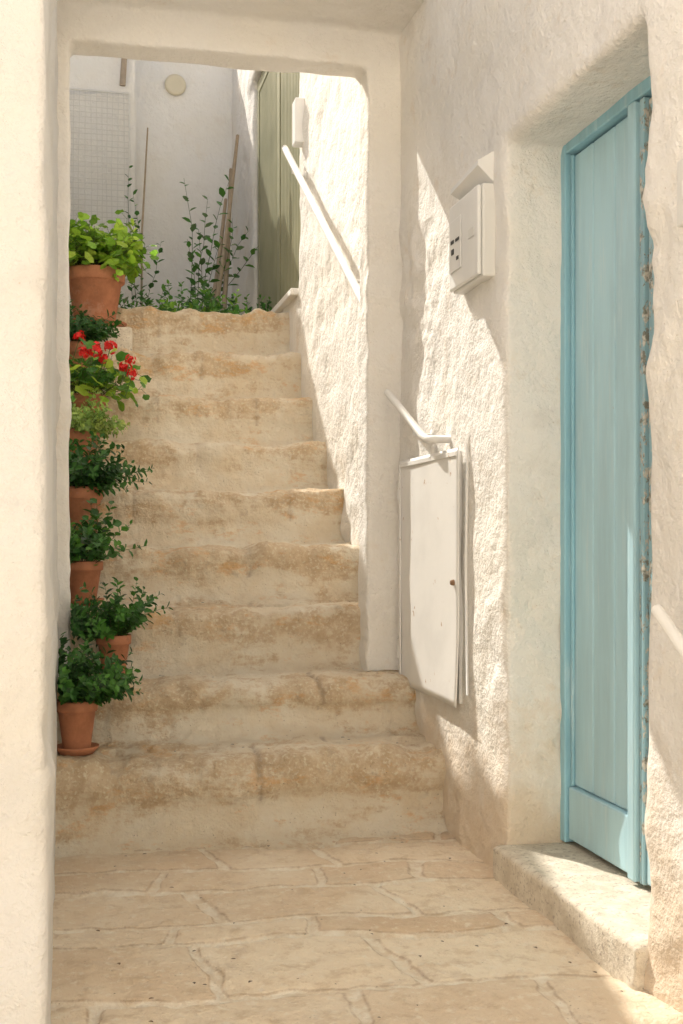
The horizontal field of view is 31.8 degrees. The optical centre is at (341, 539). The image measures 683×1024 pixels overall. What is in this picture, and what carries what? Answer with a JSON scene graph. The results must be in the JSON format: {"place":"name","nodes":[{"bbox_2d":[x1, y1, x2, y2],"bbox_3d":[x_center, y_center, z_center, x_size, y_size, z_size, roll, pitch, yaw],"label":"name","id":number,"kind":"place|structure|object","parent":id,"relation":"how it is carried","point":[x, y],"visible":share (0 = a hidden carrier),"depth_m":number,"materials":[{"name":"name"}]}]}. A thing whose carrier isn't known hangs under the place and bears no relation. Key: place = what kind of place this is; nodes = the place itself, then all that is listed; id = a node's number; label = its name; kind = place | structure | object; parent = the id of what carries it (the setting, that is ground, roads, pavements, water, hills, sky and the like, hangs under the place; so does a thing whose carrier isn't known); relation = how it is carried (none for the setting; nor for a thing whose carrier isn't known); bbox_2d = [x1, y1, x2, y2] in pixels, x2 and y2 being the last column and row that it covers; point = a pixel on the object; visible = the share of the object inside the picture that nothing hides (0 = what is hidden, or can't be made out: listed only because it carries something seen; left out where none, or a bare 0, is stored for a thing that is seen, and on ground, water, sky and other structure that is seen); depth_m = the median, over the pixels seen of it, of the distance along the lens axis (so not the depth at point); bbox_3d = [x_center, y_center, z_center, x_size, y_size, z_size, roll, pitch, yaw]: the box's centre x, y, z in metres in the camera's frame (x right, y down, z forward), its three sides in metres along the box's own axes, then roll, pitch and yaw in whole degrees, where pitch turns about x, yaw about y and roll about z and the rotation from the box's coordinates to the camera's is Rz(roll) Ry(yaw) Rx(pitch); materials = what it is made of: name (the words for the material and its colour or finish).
{"place":"outdoors","nodes":[
{"label":"outdoors","id":0,"kind":"place"},
{"bbox_2d":[51,831,682,1023],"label":"stone paving","id":1,"kind":"structure","parent":0,"point":[406,904],"depth_m":2.97,"materials":[{"name":"beige stone"}]},
{"bbox_2d":[55,305,447,858],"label":"stone staircase","id":2,"kind":"structure","parent":1,"relation":"on","point":[233,510],"depth_m":4.66,"materials":[{"name":"beige stone"}]},
{"bbox_2d":[69,299,123,382],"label":"potted herb","id":3,"kind":"object","parent":2,"relation":"on","point":[93,331],"visible":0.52,"depth_m":5.99,"materials":[{"name":"plant"}]},
{"bbox_2d":[56,628,142,755],"bbox_3d":[-0.812,0.505,4.015,0.292,0.417,0.465,0,0,-13],"label":"potted succulent","id":4,"kind":"object","parent":2,"relation":"on","point":[83,693],"visible":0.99,"depth_m":3.96,"materials":[{"name":"green plant"}]},
{"bbox_2d":[69,389,130,462],"bbox_3d":[-1.176,-0.458,5.412,0.425,0.445,0.442,0,0,-1],"label":"potted sedum","id":5,"kind":"object","parent":2,"relation":"on","point":[85,422],"visible":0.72,"depth_m":5.35,"materials":[{"name":"plant"}]},
{"bbox_2d":[70,498,146,605],"bbox_3d":[-1.029,0.046,4.746,0.453,0.424,0.448,0,0,-22],"label":"potted jade plant","id":6,"kind":"object","parent":2,"relation":"on","point":[89,569],"visible":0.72,"depth_m":4.70,"materials":[{"name":"green plant"}]},
{"bbox_2d":[69,330,151,437],"bbox_3d":[-1.183,-0.723,5.728,0.562,0.490,0.546,0,0,23],"label":"potted geranium","id":7,"kind":"object","parent":2,"relation":"on","point":[94,375],"visible":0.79,"depth_m":5.64,"materials":[{"name":"plant"}]},
{"bbox_2d":[69,431,154,543],"bbox_3d":[-1.055,-0.222,5.088,0.512,0.477,0.596,0,0,-13],"label":"potted herb","id":8,"kind":"object","parent":2,"relation":"on","point":[90,479],"visible":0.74,"depth_m":5.01,"materials":[{"name":"plant"}]},
{"bbox_2d":[99,327,131,350],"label":"stone block","id":9,"kind":"structure","parent":2,"relation":"on","point":[124,340],"depth_m":6.32,"materials":[{"name":"stone"}]},
{"bbox_2d":[68,209,158,326],"bbox_3d":[-1.316,-1.428,6.393,0.662,0.602,0.646,0,0,40],"label":"potted geranium","id":10,"kind":"object","parent":9,"relation":"on","point":[102,264],"visible":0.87,"depth_m":6.27,"materials":[{"name":"plant"}]},
{"bbox_2d":[77,165,163,308],"bbox_3d":[-1.524,-1.911,8.381,0.393,1.223,0.653,0,0,15],"label":"climbing plant","id":11,"kind":"object","parent":2,"relation":"on","point":[160,250],"visible":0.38,"depth_m":8.35,"materials":[{"name":"green plant"}]},
{"bbox_2d":[70,577,172,678],"bbox_3d":[-0.803,0.322,4.398,0.379,0.376,0.414,0,0,-13],"label":"potted succulent","id":12,"kind":"object","parent":2,"relation":"on","point":[115,624],"visible":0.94,"depth_m":4.33,"materials":[{"name":"green plant"}]},
{"bbox_2d":[118,279,240,312],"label":"shrub","id":13,"kind":"object","parent":2,"relation":"on","point":[143,299],"visible":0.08,"depth_m":7.47,"materials":[{"name":"green plant"}]},
{"bbox_2d":[140,128,238,309],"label":"bamboo canes","id":14,"kind":"object","parent":2,"relation":"on","point":[223,253],"visible":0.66,"depth_m":8.40,"materials":[{"name":"brown wood"}]},
{"bbox_2d":[119,280,267,314],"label":"ground cover","id":15,"kind":"object","parent":2,"relation":"on","point":[211,306],"visible":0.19,"depth_m":7.05,"materials":[{"name":"green plant"}]},
{"bbox_2d":[180,175,257,309],"bbox_3d":[-0.746,-1.888,8.211,0.649,1.178,0.471,0,0,-32],"label":"tall shrub","id":16,"kind":"object","parent":2,"relation":"on","point":[222,193],"visible":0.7,"depth_m":8.15,"materials":[{"name":"green plant"}]},
{"bbox_2d":[164,287,276,314],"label":"shrub","id":17,"kind":"object","parent":2,"relation":"on","point":[249,309],"visible":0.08,"depth_m":7.54,"materials":[{"name":"green plant"}]},
{"bbox_2d":[56,0,423,677],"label":"stone archway","id":18,"kind":"object","parent":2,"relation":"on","point":[358,40],"visible":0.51,"depth_m":4.64,"materials":[{"name":"paint"}]},
{"bbox_2d":[92,602,622,1021],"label":"fallen leaves","id":19,"kind":"object","parent":1,"relation":"on","point":[292,889],"visible":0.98,"depth_m":2.88,"materials":[{"name":"brown plant"}]},
{"bbox_2d":[647,852,650,885],"bbox_3d":[0.844,0.810,2.933,0.043,0.156,0.333,0,0,-13],"label":"leaf bottom rail","id":20,"kind":"object","parent":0,"point":[648,875],"visible":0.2,"depth_m":3.08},
{"label":"ground","id":21,"kind":"structure","parent":0,"visible":0},
{"bbox_2d":[0,0,60,1023],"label":"white plaster wall","id":22,"kind":"structure","parent":21,"relation":"on","point":[30,397],"depth_m":2.13,"materials":[{"name":"white paint"}]},
{"bbox_2d":[69,55,232,312],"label":"back house","id":23,"kind":"structure","parent":21,"relation":"on","point":[190,135],"depth_m":9.22,"materials":[{"name":"paint"}]},
{"bbox_2d":[69,87,130,279],"bbox_3d":[-1.809,-2.575,8.675,0.570,1.364,0.017,0,0,-13],"label":"wire trellis","id":24,"kind":"object","parent":23,"relation":"attached to","point":[102,146],"visible":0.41,"depth_m":8.69,"materials":[{"name":"white metal"}]},
{"bbox_2d":[119,58,126,86],"bbox_3d":[-1.568,-3.625,8.695,0.103,0.654,0.043,0,0,42],"label":"wooden pole","id":25,"kind":"object","parent":23,"relation":"attached to","point":[123,72],"visible":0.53,"depth_m":8.69,"materials":[{"name":"wood"}]},
{"bbox_2d":[165,74,185,95],"bbox_3d":[-1.276,-3.500,9.222,0.164,0.164,0.022,0,0,-13],"label":"wall vent","id":26,"kind":"object","parent":23,"relation":"attached to","point":[175,84],"depth_m":9.21,"materials":[{"name":"beige plastic"}]},
{"bbox_2d":[231,69,359,545],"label":"stair side wall","id":27,"kind":"structure","parent":21,"relation":"on","point":[322,308],"depth_m":5.91,"materials":[{"name":"paint"}]},
{"bbox_2d":[271,288,298,312],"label":"sill","id":28,"kind":"structure","parent":27,"relation":"attached to","point":[289,297],"depth_m":6.77,"materials":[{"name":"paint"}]},
{"bbox_2d":[258,71,298,307],"bbox_3d":[-0.367,-2.263,7.431,0.050,1.755,1.650,0,0,-13],"label":"frame","id":29,"kind":"object","parent":28,"relation":"on","point":[262,78],"visible":0.16,"depth_m":7.45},
{"bbox_2d":[260,72,300,310],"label":"slats","id":30,"kind":"object","parent":29,"relation":"attached to","point":[290,202],"visible":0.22,"depth_m":7.53,"materials":[{"name":"green wood"}]},
{"bbox_2d":[292,97,304,147],"bbox_3d":[-0.230,-2.240,6.442,0.055,0.240,0.100,0,0,-13],"label":"wall lamp box","id":31,"kind":"object","parent":27,"relation":"attached to","point":[298,105],"visible":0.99,"depth_m":6.39,"materials":[{"name":"white paint"}]},
{"bbox_2d":[282,145,359,303],"bbox_3d":[-0.074,-1.530,5.667,0.098,1.250,1.858,0,0,-13],"label":"handrail","id":32,"kind":"object","parent":27,"relation":"attached to","point":[353,281],"visible":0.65,"depth_m":5.53,"materials":[{"name":"white metal"}]},
{"bbox_2d":[397,0,682,1013],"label":"white house wall","id":33,"kind":"structure","parent":21,"relation":"on","point":[525,90],"depth_m":3.58,"materials":[{"name":"paint"}]},
{"bbox_2d":[384,389,450,442],"bbox_3d":[0.271,-0.453,4.329,0.093,0.249,0.574,0,0,-13],"label":"handrail","id":34,"kind":"object","parent":33,"relation":"attached to","point":[420,433],"visible":1,"depth_m":4.24,"materials":[{"name":"white metal"}]},
{"bbox_2d":[397,448,462,707],"bbox_3d":[0.332,0.123,4.266,0.092,0.847,0.716,0,0,-13],"label":"utility cabinet","id":35,"kind":"object","parent":33,"relation":"attached to","point":[430,639],"visible":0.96,"depth_m":4.19,"materials":[{"name":"white metal"}]},
{"bbox_2d":[465,436,469,694],"bbox_3d":[0.411,0.077,3.863,0.010,0.847,0.036,0,0,-39],"label":"wall cable","id":36,"kind":"object","parent":33,"relation":"attached to","point":[466,551],"depth_m":3.87,"materials":[{"name":"white plastic"}]},
{"bbox_2d":[449,151,495,294],"bbox_3d":[0.407,-0.991,3.776,0.066,0.382,0.292,0,0,-13],"label":"meter box","id":37,"kind":"object","parent":33,"relation":"attached to","point":[472,237],"visible":1,"depth_m":3.69,"materials":[{"name":"white plastic"}]},
{"bbox_2d":[449,215,460,274],"bbox_3d":[0.364,-0.942,3.836,0.003,0.165,0.115,0,0,-13],"label":"panel","id":38,"kind":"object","parent":37,"relation":"in","point":[455,226],"depth_m":3.83,"materials":[{"name":"white paint"}]},
{"bbox_2d":[560,145,576,841],"bbox_3d":[0.793,-0.145,3.170,0.075,2.090,0.905,0,0,-13],"label":"frame","id":39,"kind":"object","parent":33,"relation":"attached to","point":[565,561],"visible":0.3,"depth_m":3.57,"materials":[{"name":"blue paint"}]},
{"bbox_2d":[571,155,574,785],"bbox_3d":[0.687,-0.206,3.563,0.010,1.872,0.014,0,0,-13],"label":"leaf edge bead","id":40,"kind":"object","parent":39,"relation":"attached to","point":[572,470],"visible":1,"depth_m":3.56,"materials":[{"name":"blue paint"}]},
{"bbox_2d":[575,117,627,809],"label":"leaf planks","id":41,"kind":"object","parent":39,"relation":"attached to","point":[601,466],"visible":0.84,"depth_m":3.38,"materials":[{"name":"blue wood"}]},
{"bbox_2d":[569,786,627,872],"bbox_3d":[0.742,0.810,3.372,0.045,0.156,0.409,0,0,-13],"label":"leaf bottom rail","id":42,"kind":"object","parent":41,"relation":"attached to","point":[598,825],"visible":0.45,"depth_m":3.36,"materials":[{"name":"blue wood"}]},
{"bbox_2d":[566,76,651,153],"bbox_3d":[0.794,-1.169,3.173,0.073,0.042,0.828,0,0,-13],"label":"door frame head","id":43,"kind":"structure","parent":39,"relation":"attached to","point":[615,114],"depth_m":3.30,"materials":[{"name":"paint"}]},
{"bbox_2d":[628,101,639,881],"bbox_3d":[0.785,-0.126,3.149,0.060,2.036,0.042,0,0,-13],"label":"leaf stile","id":44,"kind":"object","parent":39,"relation":"attached to","point":[634,491],"visible":0.49,"depth_m":3.12,"materials":[{"name":"blue paint"}]},
{"bbox_2d":[493,842,650,989],"bbox_3d":[0.690,1.004,3.149,0.295,0.204,0.923,0,0,-13],"label":"door threshold","id":45,"kind":"object","parent":33,"relation":"attached to","point":[594,907],"depth_m":3.09,"materials":[{"name":"stone"}]},
{"bbox_2d":[640,97,649,884],"bbox_3d":[0.800,-0.126,3.112,0.048,2.036,0.024,0,0,-13],"label":"meeting strip","id":46,"kind":"object","parent":33,"relation":"attached to","point":[644,466],"visible":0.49,"depth_m":3.10,"materials":[{"name":"blue paint"}]},
{"bbox_2d":[651,604,682,658],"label":"handrail","id":47,"kind":"object","parent":33,"relation":"attached to","point":[667,624],"visible":1,"depth_m":2.45,"materials":[{"name":"white metal"}]},
{"bbox_2d":[677,159,682,227],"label":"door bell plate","id":48,"kind":"object","parent":33,"relation":"attached to","point":[680,194],"depth_m":2.52,"materials":[{"name":"white plastic"}]},
{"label":"leaf","id":49,"kind":"object","parent":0,"visible":0},
{"bbox_2d":[649,97,653,637],"bbox_3d":[0.813,-0.203,3.077,0.038,1.866,0.038,0,0,-13],"label":"leaf stile","id":50,"kind":"object","parent":49,"relation":"attached to","point":[651,309],"visible":0.12,"depth_m":3.08,"materials":[{"name":"blue paint"}]}
]}

